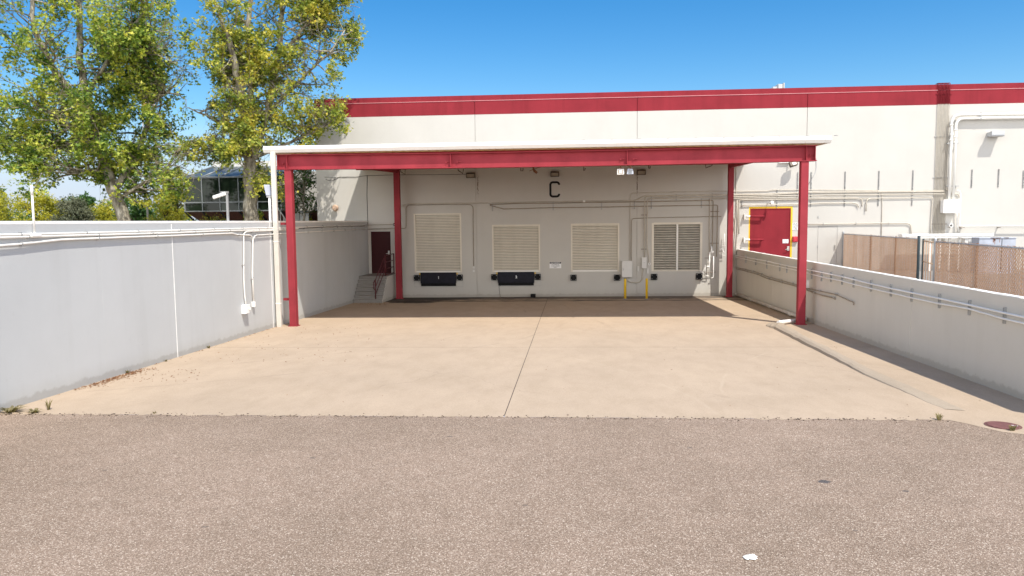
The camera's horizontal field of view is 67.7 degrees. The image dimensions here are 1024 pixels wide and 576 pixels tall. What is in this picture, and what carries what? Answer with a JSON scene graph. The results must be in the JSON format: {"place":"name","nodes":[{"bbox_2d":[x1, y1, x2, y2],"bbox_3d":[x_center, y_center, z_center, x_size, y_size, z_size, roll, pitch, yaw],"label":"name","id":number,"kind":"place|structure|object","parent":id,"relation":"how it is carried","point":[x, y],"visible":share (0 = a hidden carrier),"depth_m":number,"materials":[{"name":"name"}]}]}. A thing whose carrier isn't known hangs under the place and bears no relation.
{"place":"outdoors","nodes":[
{"label":"outdoors","id":0,"kind":"place"},
{"bbox_2d":[0,414,1023,575],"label":"asphalt road","id":1,"kind":"structure","parent":0,"point":[160,495],"depth_m":8.78,"materials":[{"name":"asphalt"}]},
{"bbox_2d":[743,554,757,559],"bbox_3d":[2.201,2.477,7.037,0.143,0.029,0.099,0,5,4],"label":"paper scrap","id":2,"kind":"object","parent":1,"relation":"on","point":[751,556],"visible":1,"depth_m":7.03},
{"bbox_2d":[0,296,1023,433],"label":"concrete apron","id":3,"kind":"object","parent":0,"point":[719,356],"visible":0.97,"depth_m":16.94,"materials":[{"name":"concrete"}]},
{"bbox_2d":[0,405,25,412],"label":"weed","id":4,"kind":"object","parent":3,"relation":"on","point":[12,408],"visible":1,"depth_m":13.41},
{"bbox_2d":[27,408,41,412],"bbox_3d":[-8.389,2.155,13.412,0.290,0.064,0.366,-5,6,-39],"label":"weed","id":5,"kind":"object","parent":3,"relation":"on","point":[36,410],"visible":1,"depth_m":13.39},
{"bbox_2d":[353,273,395,302],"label":"staircase","id":6,"kind":"structure","parent":3,"relation":"on","point":[365,292],"depth_m":35.88,"materials":[{"name":"grey concrete"}]},
{"bbox_2d":[373,253,394,298],"bbox_3d":[-6.028,-0.597,36.498,0.230,1.997,2.906,0,5,10],"label":"handrail","id":7,"kind":"object","parent":6,"relation":"on","point":[383,273],"visible":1,"depth_m":35.88,"materials":[{"name":"metal"}]},
{"bbox_2d":[57,303,849,394],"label":"leaf litter","id":8,"kind":"object","parent":3,"relation":"on","point":[114,378],"visible":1,"depth_m":16.91,"materials":[{"name":"plant"}]},
{"bbox_2d":[0,412,948,422],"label":"grit","id":9,"kind":"object","parent":3,"relation":"on","point":[486,416],"visible":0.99,"depth_m":12.65,"materials":[{"name":"gravel"}]},
{"bbox_2d":[413,299,612,415],"bbox_3d":[0.893,1.285,25.178,18.100,0.540,24.950,0,5,4],"label":"joint bed","id":10,"kind":"object","parent":3,"relation":"in","point":[529,347],"visible":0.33,"depth_m":21.32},
{"bbox_2d":[263,135,837,326],"bbox_3d":[1.478,-2.255,31.124,18.680,6.536,12.270,0,5,4],"label":"loading canopy","id":11,"kind":"object","parent":3,"relation":"on","point":[395,159],"visible":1,"depth_m":25.20,"materials":[{"name":"red metal"}]},
{"bbox_2d":[617,165,623,174],"bbox_3d":[3.546,-3.852,24.940,0.227,0.296,0.136,0,5,4],"label":"floodlight","id":12,"kind":"object","parent":11,"relation":"hanging from","point":[620,171],"visible":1,"depth_m":24.89,"materials":[{"name":"white metal"}]},
{"bbox_2d":[627,165,633,173],"bbox_3d":[3.856,-3.857,24.913,0.218,0.288,0.158,0,5,4],"label":"floodlight","id":13,"kind":"object","parent":11,"relation":"hanging from","point":[630,171],"visible":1,"depth_m":24.87,"materials":[{"name":"white paint"}]},
{"bbox_2d":[623,279,626,298],"bbox_3d":[5.263,0.057,35.506,0.212,0.977,0.212,0,5,4],"label":"bollard","id":14,"kind":"object","parent":3,"relation":"on","point":[624,289],"visible":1,"depth_m":35.46,"materials":[{"name":"metal"}]},
{"bbox_2d":[644,278,648,298],"bbox_3d":[6.239,0.051,35.364,0.212,0.985,0.212,0,5,4],"label":"bollard","id":15,"kind":"object","parent":3,"relation":"on","point":[646,288],"visible":1,"depth_m":35.33,"materials":[{"name":"metal"}]},
{"bbox_2d":[735,293,806,323],"bbox_3d":[10.156,0.706,30.406,1.145,0.327,11.812,0,5,10],"label":"drain pipe","id":16,"kind":"object","parent":3,"relation":"on","point":[789,313],"visible":0.74,"depth_m":28.77,"materials":[{"name":"white plastic"}]},
{"bbox_2d":[766,322,962,409],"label":"concrete berm","id":17,"kind":"structure","parent":3,"relation":"on","point":[782,328],"depth_m":16.62,"materials":[{"name":"concrete"}]},
{"bbox_2d":[984,421,1022,429],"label":"manhole cover","id":18,"kind":"object","parent":3,"relation":"on","point":[999,425],"visible":0.96,"depth_m":11.69,"materials":[{"name":"metal"}]},
{"bbox_2d":[817,248,1023,295],"bbox_3d":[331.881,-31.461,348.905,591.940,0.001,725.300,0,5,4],"label":"service yard","id":19,"kind":"structure","parent":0,"point":[928,275],"depth_m":31.06,"materials":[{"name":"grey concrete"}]},
{"bbox_2d":[314,83,1023,297],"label":"warehouse","id":20,"kind":"structure","parent":19,"relation":"on","point":[889,133],"depth_m":36.70,"materials":[{"name":"paint"}]},
{"bbox_2d":[371,231,390,272],"bbox_3d":[-6.513,-1.768,38.004,0.986,2.085,0.132,0,5,4],"label":"door","id":21,"kind":"structure","parent":20,"relation":"in","point":[380,241],"depth_m":38.01,"materials":[{"name":"red paint"}]},
{"bbox_2d":[326,174,461,179],"bbox_3d":[-5.738,-5.462,37.585,7.027,0.232,0.018,0,5,4],"label":"cable","id":22,"kind":"object","parent":20,"relation":"attached to","point":[432,174],"visible":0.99,"depth_m":37.41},
{"bbox_2d":[368,204,473,265],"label":"conduit","id":23,"kind":"object","parent":20,"relation":"attached to","point":[445,204],"visible":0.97,"depth_m":37.54,"materials":[{"name":"metal"}]},
{"bbox_2d":[414,213,461,272],"bbox_3d":[-3.663,-2.226,37.780,2.368,2.917,0.122,0,5,4],"label":"roller door","id":24,"kind":"structure","parent":20,"relation":"in","point":[437,236],"depth_m":37.79,"materials":[{"name":"paint"}]},
{"bbox_2d":[419,272,457,285],"bbox_3d":[-3.643,-0.409,37.837,2.432,0.717,0.102,0,5,4],"label":"dock leveler","id":25,"kind":"object","parent":20,"relation":"attached to","point":[439,279],"visible":1,"depth_m":37.80,"materials":[{"name":"rubber"}]},
{"bbox_2d":[456,274,462,279],"bbox_3d":[-2.590,-0.519,37.728,0.298,0.288,0.131,0,5,4],"label":"dock bumper","id":26,"kind":"object","parent":20,"relation":"attached to","point":[459,277],"visible":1,"depth_m":37.69,"materials":[{"name":"rubber"}]},
{"bbox_2d":[466,173,474,177],"bbox_3d":[-2.010,-5.488,37.182,0.412,0.269,0.260,0,5,4],"label":"wall lamp","id":27,"kind":"object","parent":20,"relation":"attached to","point":[470,175],"visible":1,"depth_m":37.07,"materials":[{"name":"brown metal"}]},
{"bbox_2d":[496,272,535,285],"bbox_3d":[0.208,-0.443,37.536,2.431,0.699,0.102,0,5,4],"label":"dock leveler","id":28,"kind":"object","parent":20,"relation":"attached to","point":[514,278],"visible":1,"depth_m":37.49,"materials":[{"name":"rubber"}]},
{"bbox_2d":[492,224,539,271],"bbox_3d":[0.204,-1.948,37.506,2.357,2.332,0.122,0,5,4],"label":"roller door","id":29,"kind":"structure","parent":20,"relation":"in","point":[515,248],"depth_m":37.51,"materials":[{"name":"paint"}]},
{"bbox_2d":[550,171,558,176],"bbox_3d":[2.067,-5.502,36.866,0.408,0.266,0.260,0,5,4],"label":"wall lamp","id":30,"kind":"object","parent":20,"relation":"attached to","point":[554,173],"visible":1,"depth_m":36.77,"materials":[{"name":"brown metal"}]},
{"bbox_2d":[550,262,560,267],"bbox_3d":[2.124,-1.123,37.374,0.573,0.316,0.010,0,5,4],"label":"sign","id":31,"kind":"object","parent":20,"relation":"attached to","point":[555,264],"visible":1,"depth_m":37.37,"materials":[{"name":"metal"}]},
{"bbox_2d":[571,223,618,271],"bbox_3d":[4.044,-1.971,37.207,2.338,2.350,0.122,0,5,4],"label":"roller door","id":32,"kind":"structure","parent":20,"relation":"in","point":[594,246],"depth_m":37.21,"materials":[{"name":"paint"}]},
{"bbox_2d":[621,261,631,277],"bbox_3d":[5.563,-0.915,36.976,0.505,0.801,0.310,0,5,4],"label":"electrical cabinet","id":33,"kind":"object","parent":20,"relation":"attached to","point":[626,268],"visible":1,"depth_m":36.87,"materials":[{"name":"grey paint"}]},
{"bbox_2d":[637,170,645,174],"bbox_3d":[6.192,-5.540,36.544,0.403,0.258,0.260,0,5,4],"label":"wall lamp","id":34,"kind":"object","parent":20,"relation":"attached to","point":[641,172],"visible":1,"depth_m":36.44,"materials":[{"name":"brown metal"}]},
{"bbox_2d":[641,257,646,267],"bbox_3d":[6.394,-1.223,36.953,0.236,0.528,0.173,0,5,4],"label":"breaker box","id":35,"kind":"object","parent":20,"relation":"attached to","point":[643,262],"visible":1,"depth_m":36.88,"materials":[{"name":"grey paint"}]},
{"bbox_2d":[401,190,947,206],"bbox_3d":[7.440,-4.296,36.640,25.896,0.516,0.040,0,5,4],"label":"conduit","id":36,"kind":"object","parent":20,"relation":"attached to","point":[672,195],"visible":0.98,"depth_m":36.64,"materials":[{"name":"metal"}]},
{"bbox_2d":[631,216,720,260],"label":"conduit","id":37,"kind":"object","parent":20,"relation":"attached to","point":[658,217],"visible":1,"depth_m":36.84,"materials":[{"name":"metal"}]},
{"bbox_2d":[696,273,702,279],"bbox_3d":[9.031,-0.558,36.828,0.298,0.288,0.131,0,5,4],"label":"dock bumper","id":38,"kind":"object","parent":20,"relation":"attached to","point":[699,276],"visible":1,"depth_m":36.78,"materials":[{"name":"rubber"}]},
{"bbox_2d":[699,246,714,277],"bbox_3d":[9.392,-1.228,36.660,0.765,1.552,0.080,0,5,4],"label":"pipe assembly","id":39,"kind":"object","parent":20,"relation":"attached to","point":[709,272],"visible":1,"depth_m":36.64,"materials":[{"name":"white metal"}]},
{"bbox_2d":[733,167,736,266],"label":"conduit","id":40,"kind":"object","parent":20,"relation":"attached to","point":[735,215],"visible":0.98,"depth_m":36.48,"materials":[{"name":"metal"}]},
{"bbox_2d":[735,200,737,254],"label":"conduit","id":41,"kind":"object","parent":20,"relation":"attached to","point":[737,226],"visible":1,"depth_m":36.49,"materials":[{"name":"metal"}]},
{"bbox_2d":[629,189,882,260],"bbox_3d":[11.565,-3.010,36.450,11.811,3.346,0.032,0,5,4],"label":"conduit","id":42,"kind":"object","parent":20,"relation":"attached to","point":[747,191],"visible":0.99,"depth_m":36.34,"materials":[{"name":"metal"}]},
{"bbox_2d":[743,206,792,257],"bbox_3d":[12.211,-2.367,36.421,2.295,3.025,0.258,0,5,4],"label":"door","id":43,"kind":"structure","parent":20,"relation":"in","point":[768,226],"depth_m":36.45,"materials":[{"name":"red paint"}]},
{"bbox_2d":[772,83,784,87],"bbox_3d":[13.912,-9.946,40.072,0.550,1.474,0.800,0,5,4],"label":"roof vent","id":44,"kind":"object","parent":20,"relation":"on","point":[782,85],"visible":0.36,"depth_m":39.67,"materials":[{"name":"metal"}]},
{"bbox_2d":[778,162,797,167],"bbox_3d":[13.014,-5.838,35.936,0.892,0.367,0.398,4,7,43],"label":"floodlight","id":45,"kind":"object","parent":20,"relation":"attached to","point":[792,164],"visible":0.63,"depth_m":35.72,"materials":[{"name":"white metal"}]},
{"bbox_2d":[792,223,797,229],"bbox_3d":[13.482,-2.929,36.328,0.262,0.339,0.008,0,5,4],"label":"notice sign","id":46,"kind":"object","parent":20,"relation":"attached to","point":[794,226],"visible":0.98,"depth_m":36.33,"materials":[{"name":"white paint"}]},
{"bbox_2d":[644,191,946,256],"bbox_3d":[13.333,-3.022,36.293,13.965,3.051,0.048,0,5,4],"label":"conduit","id":47,"kind":"object","parent":20,"relation":"attached to","point":[774,194],"visible":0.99,"depth_m":36.23,"materials":[{"name":"metal"}]},
{"bbox_2d":[740,202,858,207],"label":"conduit","id":48,"kind":"object","parent":20,"relation":"attached to","point":[797,204],"visible":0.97,"depth_m":36.19,"materials":[{"name":"metal"}]},
{"bbox_2d":[647,193,958,262],"bbox_3d":[13.694,-2.827,36.282,14.428,3.171,0.044,0,5,4],"label":"conduit","id":49,"kind":"object","parent":20,"relation":"attached to","point":[769,196],"visible":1,"depth_m":36.27,"materials":[{"name":"metal"}]},
{"bbox_2d":[810,172,811,206],"bbox_3d":[14.148,-4.672,36.121,0.042,1.622,0.035,0,5,4],"label":"strut channel","id":50,"kind":"object","parent":20,"relation":"attached to","point":[811,188],"visible":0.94,"depth_m":36.10,"materials":[{"name":"metal"}]},
{"bbox_2d":[709,197,862,251],"bbox_3d":[12.999,-3.013,36.319,7.115,2.596,0.044,0,5,4],"label":"conduit","id":51,"kind":"object","parent":50,"relation":"attached to","point":[767,198],"visible":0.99,"depth_m":36.31,"materials":[{"name":"metal"}]},
{"bbox_2d":[817,216,836,264],"bbox_3d":[14.977,-2.150,36.285,0.908,2.560,0.074,0,5,4],"label":"door","id":52,"kind":"structure","parent":20,"relation":"in","point":[827,236],"depth_m":36.31,"materials":[{"name":"paint"}]},
{"bbox_2d":[739,197,932,233],"bbox_3d":[15.257,-3.392,36.111,8.927,1.729,0.044,0,5,4],"label":"conduit","id":53,"kind":"object","parent":20,"relation":"attached to","point":[852,198],"visible":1,"depth_m":35.95,"materials":[{"name":"metal"}]},
{"bbox_2d":[808,222,911,233],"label":"conduit","id":54,"kind":"object","parent":20,"relation":"attached to","point":[866,223],"visible":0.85,"depth_m":36.00,"materials":[{"name":"metal"}]},
{"bbox_2d":[877,171,879,205],"bbox_3d":[17.233,-4.682,35.882,0.042,1.646,0.035,0,5,4],"label":"strut channel","id":55,"kind":"object","parent":20,"relation":"attached to","point":[878,186],"visible":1,"depth_m":35.85,"materials":[{"name":"metal"}]},
{"bbox_2d":[911,170,913,205],"bbox_3d":[18.766,-4.696,35.762,0.042,1.652,0.035,0,5,4],"label":"strut channel","id":56,"kind":"object","parent":20,"relation":"attached to","point":[912,186],"visible":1,"depth_m":35.73,"materials":[{"name":"metal"}]},
{"bbox_2d":[932,83,951,241],"bbox_3d":[20.027,-5.854,35.807,0.700,7.338,0.582,0,5,4],"label":"conduit bundle","id":57,"kind":"object","parent":20,"relation":"attached to","point":[940,153],"visible":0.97,"depth_m":35.49,"materials":[{"name":"paint"}]},
{"bbox_2d":[940,199,959,212],"bbox_3d":[20.361,-3.798,35.529,0.720,0.620,0.408,0,5,4],"label":"junction box","id":58,"kind":"object","parent":20,"relation":"attached to","point":[949,206],"visible":1,"depth_m":35.33,"materials":[{"name":"white metal"}]},
{"bbox_2d":[948,112,1023,199],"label":"pipe","id":59,"kind":"object","parent":20,"relation":"attached to","point":[951,141],"visible":1,"depth_m":35.20,"materials":[{"name":"beige metal"}]},
{"bbox_2d":[956,190,1023,225],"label":"conduit","id":60,"kind":"object","parent":20,"relation":"attached to","point":[978,225],"visible":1,"depth_m":35.44,"materials":[{"name":"beige metal"}]},
{"bbox_2d":[987,131,1004,136],"bbox_3d":[22.203,-7.055,35.054,0.556,0.259,0.498,0,5,4],"label":"wall lamp","id":61,"kind":"object","parent":20,"relation":"attached to","point":[996,134],"visible":1,"depth_m":34.83,"materials":[{"name":"metal"}]},
{"bbox_3d":[20.391,-6.696,35.377,0.520,0.040,0.198,0,5,4],"label":"pipe bracket","id":62,"kind":"object","parent":20,"relation":"attached to","visible":0},
{"bbox_2d":[952,116,1023,199],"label":"pipe","id":63,"kind":"object","parent":62,"relation":"attached to","point":[955,142],"visible":1,"depth_m":35.19,"materials":[{"name":"beige metal"}]},
{"bbox_2d":[736,249,1023,399],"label":"retaining wall","id":64,"kind":"structure","parent":19,"relation":"on","point":[982,349],"depth_m":17.81,"materials":[{"name":"beige paint"}]},
{"bbox_2d":[736,268,834,299],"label":"conduit","id":65,"kind":"object","parent":64,"relation":"attached to","point":[782,282],"visible":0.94,"depth_m":27.95,"materials":[{"name":"metal"}]},
{"bbox_2d":[736,267,853,304],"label":"conduit","id":66,"kind":"object","parent":64,"relation":"attached to","point":[835,294],"visible":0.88,"depth_m":25.45,"materials":[{"name":"metal"}]},
{"bbox_2d":[735,255,1023,317],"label":"conduit","id":67,"kind":"object","parent":64,"relation":"attached to","point":[993,310],"visible":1,"depth_m":17.45,"materials":[{"name":"beige metal"}]},
{"bbox_2d":[938,294,940,307],"bbox_3d":[9.218,0.279,16.459,0.044,0.306,0.044,0,5,4],"label":"strut channel","id":68,"kind":"object","parent":64,"relation":"attached to","point":[939,301],"visible":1,"depth_m":16.45,"materials":[{"name":"metal"}]},
{"bbox_2d":[736,257,1023,324],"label":"conduit","id":69,"kind":"object","parent":68,"relation":"attached to","point":[1002,318],"visible":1,"depth_m":17.41,"materials":[{"name":"beige metal"}]},
{"bbox_2d":[1002,307,1006,323],"bbox_3d":[9.027,0.505,13.989,0.044,0.297,0.044,0,5,4],"label":"strut channel","id":70,"kind":"object","parent":64,"relation":"attached to","point":[1004,315],"visible":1,"depth_m":13.98,"materials":[{"name":"metal"}]},
{"bbox_2d":[842,232,920,278],"bbox_3d":[14.982,-1.319,31.464,0.120,1.866,9.777,0,5,9],"label":"chain link fence","id":71,"kind":"object","parent":19,"relation":"on","point":[898,241],"visible":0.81,"depth_m":30.28,"materials":[{"name":"brown metal"}]},
{"bbox_2d":[898,233,993,270],"bbox_3d":[19.978,-1.633,35.220,4.031,1.732,0.465,0,5,4],"label":"cable tray","id":72,"kind":"object","parent":19,"relation":"on","point":[939,236],"visible":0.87,"depth_m":35.00,"materials":[{"name":"white metal"}]},
{"bbox_2d":[958,237,971,272],"bbox_3d":[20.287,-1.478,34.160,0.491,1.562,0.450,0,5,4],"label":"meter box","id":73,"kind":"object","parent":19,"relation":"on","point":[966,239],"visible":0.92,"depth_m":33.99,"materials":[{"name":"grey paint"}]},
{"bbox_2d":[932,238,1023,295],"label":"chain link fence","id":74,"kind":"object","parent":19,"relation":"on","point":[984,266],"visible":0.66,"depth_m":20.26,"materials":[{"name":"brown metal"}]},
{"bbox_2d":[921,239,933,280],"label":"fence gate","id":75,"kind":"structure","parent":74,"relation":"attached to","point":[926,254],"depth_m":24.89,"materials":[{"name":"metal"}]},
{"bbox_2d":[970,237,1016,273],"bbox_3d":[21.174,-1.455,33.760,1.558,1.567,1.054,0,5,4],"label":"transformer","id":76,"kind":"object","parent":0,"point":[1006,241],"visible":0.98,"depth_m":33.25,"materials":[{"name":"white paint"}]},
{"bbox_3d":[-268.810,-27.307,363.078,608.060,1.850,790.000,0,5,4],"label":"ground","id":77,"kind":"structure","parent":0,"visible":0},
{"bbox_2d":[0,184,25,220],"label":"hedge tree","id":78,"kind":"object","parent":77,"relation":"on","point":[6,212],"visible":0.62,"depth_m":49.21,"materials":[{"name":"green plant"}]},
{"bbox_2d":[12,187,63,220],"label":"hedge tree","id":79,"kind":"object","parent":77,"relation":"on","point":[39,201],"visible":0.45,"depth_m":45.90,"materials":[{"name":"green plant"}]},
{"bbox_2d":[39,197,70,220],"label":"hedge tree","id":80,"kind":"object","parent":77,"relation":"on","point":[51,208],"visible":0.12,"depth_m":47.03,"materials":[{"name":"green plant"}]},
{"bbox_2d":[44,194,97,220],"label":"cedar tree","id":81,"kind":"object","parent":77,"relation":"on","point":[76,210],"visible":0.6,"depth_m":43.79,"materials":[{"name":"green plant"}]},
{"bbox_2d":[62,191,99,218],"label":"broadleaf tree","id":82,"kind":"object","parent":77,"relation":"on","point":[90,200],"visible":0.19,"depth_m":85.53,"materials":[{"name":"green plant"}]},
{"bbox_2d":[7,202,196,220],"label":"distant woods","id":83,"kind":"object","parent":77,"relation":"on","point":[26,216],"visible":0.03,"depth_m":209.30,"materials":[{"name":"green plant"}]},
{"bbox_2d":[89,200,116,220],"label":"hedge tree","id":84,"kind":"object","parent":77,"relation":"on","point":[104,213],"visible":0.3,"depth_m":44.65,"materials":[{"name":"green plant"}]},
{"bbox_2d":[0,0,216,220],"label":"sycamore tree","id":85,"kind":"object","parent":77,"relation":"on","point":[136,48],"visible":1,"depth_m":32.51,"materials":[{"name":"green plant"}]},
{"bbox_2d":[95,198,155,220],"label":"broadleaf tree","id":86,"kind":"object","parent":77,"relation":"on","point":[138,214],"visible":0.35,"depth_m":61.56,"materials":[{"name":"green plant"}]},
{"bbox_2d":[141,103,154,220],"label":"flagpole","id":87,"kind":"object","parent":77,"relation":"on","point":[147,210],"visible":0.04,"depth_m":50.06,"materials":[{"name":"metal"}]},
{"bbox_2d":[143,199,186,220],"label":"hedge tree","id":88,"kind":"object","parent":77,"relation":"on","point":[169,216],"visible":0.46,"depth_m":40.04,"materials":[{"name":"green plant"}]},
{"bbox_2d":[158,168,195,220],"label":"broadleaf tree","id":89,"kind":"object","parent":77,"relation":"on","point":[180,204],"visible":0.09,"depth_m":48.52,"materials":[{"name":"green plant"}]},
{"bbox_2d":[0,221,368,411],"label":"retaining wall","id":90,"kind":"structure","parent":77,"relation":"on","point":[74,314],"depth_m":17.84,"materials":[{"name":"grey paint"}]},
{"bbox_2d":[30,185,41,236],"bbox_3d":[-8.940,-1.438,14.250,0.098,0.961,0.260,0,5,4],"label":"antenna pole","id":91,"kind":"object","parent":90,"relation":"attached to","point":[34,234],"visible":1,"depth_m":14.24,"materials":[{"name":"beige metal"}]},
{"bbox_2d":[0,233,253,301],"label":"conduit","id":92,"kind":"object","parent":90,"relation":"attached to","point":[68,239],"visible":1,"depth_m":17.14,"materials":[{"name":"beige metal"}]},
{"bbox_2d":[0,225,362,235],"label":"conduit","id":93,"kind":"object","parent":90,"relation":"attached to","point":[63,233],"visible":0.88,"depth_m":17.75,"materials":[{"name":"beige metal"}]},
{"bbox_2d":[0,226,365,238],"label":"conduit","id":94,"kind":"object","parent":90,"relation":"attached to","point":[69,235],"visible":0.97,"depth_m":17.41,"materials":[{"name":"beige metal"}]},
{"bbox_2d":[299,225,365,228],"bbox_3d":[-7.482,-2.637,32.734,0.028,0.104,9.348,0,5,4],"label":"cable","id":95,"kind":"object","parent":94,"relation":"attached to","point":[330,226],"visible":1,"depth_m":32.15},
{"bbox_2d":[212,191,228,220],"bbox_3d":[-8.661,-2.405,22.706,0.483,0.927,0.120,0,5,4],"label":"security camera","id":96,"kind":"object","parent":90,"relation":"on","point":[223,193],"visible":0.91,"depth_m":22.65,"materials":[{"name":"grey paint"}]},
{"bbox_2d":[241,304,250,313],"bbox_3d":[-8.168,0.643,23.462,0.198,0.280,0.290,0,5,4],"label":"outlet box","id":97,"kind":"object","parent":90,"relation":"attached to","point":[245,308],"visible":1,"depth_m":23.33,"materials":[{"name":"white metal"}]},
{"bbox_2d":[264,185,271,220],"bbox_3d":[-8.231,-2.735,25.852,0.283,1.529,0.174,-2,5,-17],"label":"floodlight","id":98,"kind":"object","parent":90,"relation":"attached to","point":[268,190],"visible":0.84,"depth_m":25.80,"materials":[{"name":"white metal"}]},
{"bbox_2d":[243,229,297,303],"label":"conduit","id":99,"kind":"object","parent":90,"relation":"attached to","point":[243,255],"visible":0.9,"depth_m":23.44,"materials":[{"name":"beige metal"}]},
{"bbox_2d":[251,228,364,287],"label":"conduit","id":100,"kind":"object","parent":90,"relation":"attached to","point":[298,232],"visible":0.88,"depth_m":28.43,"materials":[{"name":"beige metal"}]},
{"bbox_2d":[200,212,225,220],"bbox_3d":[-15.359,-3.292,40.276,1.879,1.393,2.046,2,5,24],"label":"shrub","id":101,"kind":"object","parent":77,"relation":"on","point":[216,217],"visible":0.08,"depth_m":39.79,"materials":[{"name":"green plant"}]},
{"bbox_2d":[183,161,317,220],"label":"office building","id":102,"kind":"structure","parent":77,"relation":"on","point":[209,185],"depth_m":41.54,"materials":[{"name":"grey glass"}]},
{"bbox_2d":[183,176,295,211],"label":"window","id":103,"kind":"structure","parent":102,"relation":"in","point":[209,187],"depth_m":41.47,"materials":[{"name":"black glass"}]},
{"bbox_2d":[242,209,263,220],"bbox_3d":[-12.249,-3.035,36.144,1.056,1.436,1.290,3,6,38],"label":"shrub","id":104,"kind":"object","parent":77,"relation":"on","point":[260,214],"visible":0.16,"depth_m":36.14,"materials":[{"name":"green plant"}]},
{"bbox_2d":[164,0,369,220],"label":"sycamore tree","id":105,"kind":"object","parent":77,"relation":"on","point":[250,69],"visible":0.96,"depth_m":34.10,"materials":[{"name":"green plant"}]},
{"bbox_2d":[276,135,316,220],"bbox_3d":[-10.990,-5.369,38.523,2.420,5.766,3.136,0,5,4],"label":"young tree","id":106,"kind":"object","parent":77,"relation":"on","point":[303,199],"visible":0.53,"depth_m":38.54,"materials":[{"name":"green plant"}]},
{"bbox_2d":[295,210,308,220],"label":"metal screen","id":107,"kind":"object","parent":77,"relation":"on","point":[298,217],"visible":0.1,"depth_m":40.35,"materials":[{"name":"white paint"}]},
{"bbox_3d":[6.710,-4.128,36.743,0.042,0.646,0.035,0,5,4],"label":"strut channel","id":108,"kind":"object","parent":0,"visible":0},
{"bbox_2d":[490,200,713,252],"bbox_3d":[4.293,-2.938,36.998,10.746,2.511,0.040,0,5,4],"label":"conduit","id":109,"kind":"object","parent":108,"relation":"attached to","point":[620,202],"visible":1,"depth_m":36.82,"materials":[{"name":"metal"}]},
{"bbox_2d":[490,205,717,256],"bbox_3d":[4.399,-2.786,37.003,10.966,2.594,0.040,0,5,4],"label":"conduit","id":110,"kind":"object","parent":108,"relation":"attached to","point":[624,206],"visible":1,"depth_m":36.79,"materials":[{"name":"metal"}]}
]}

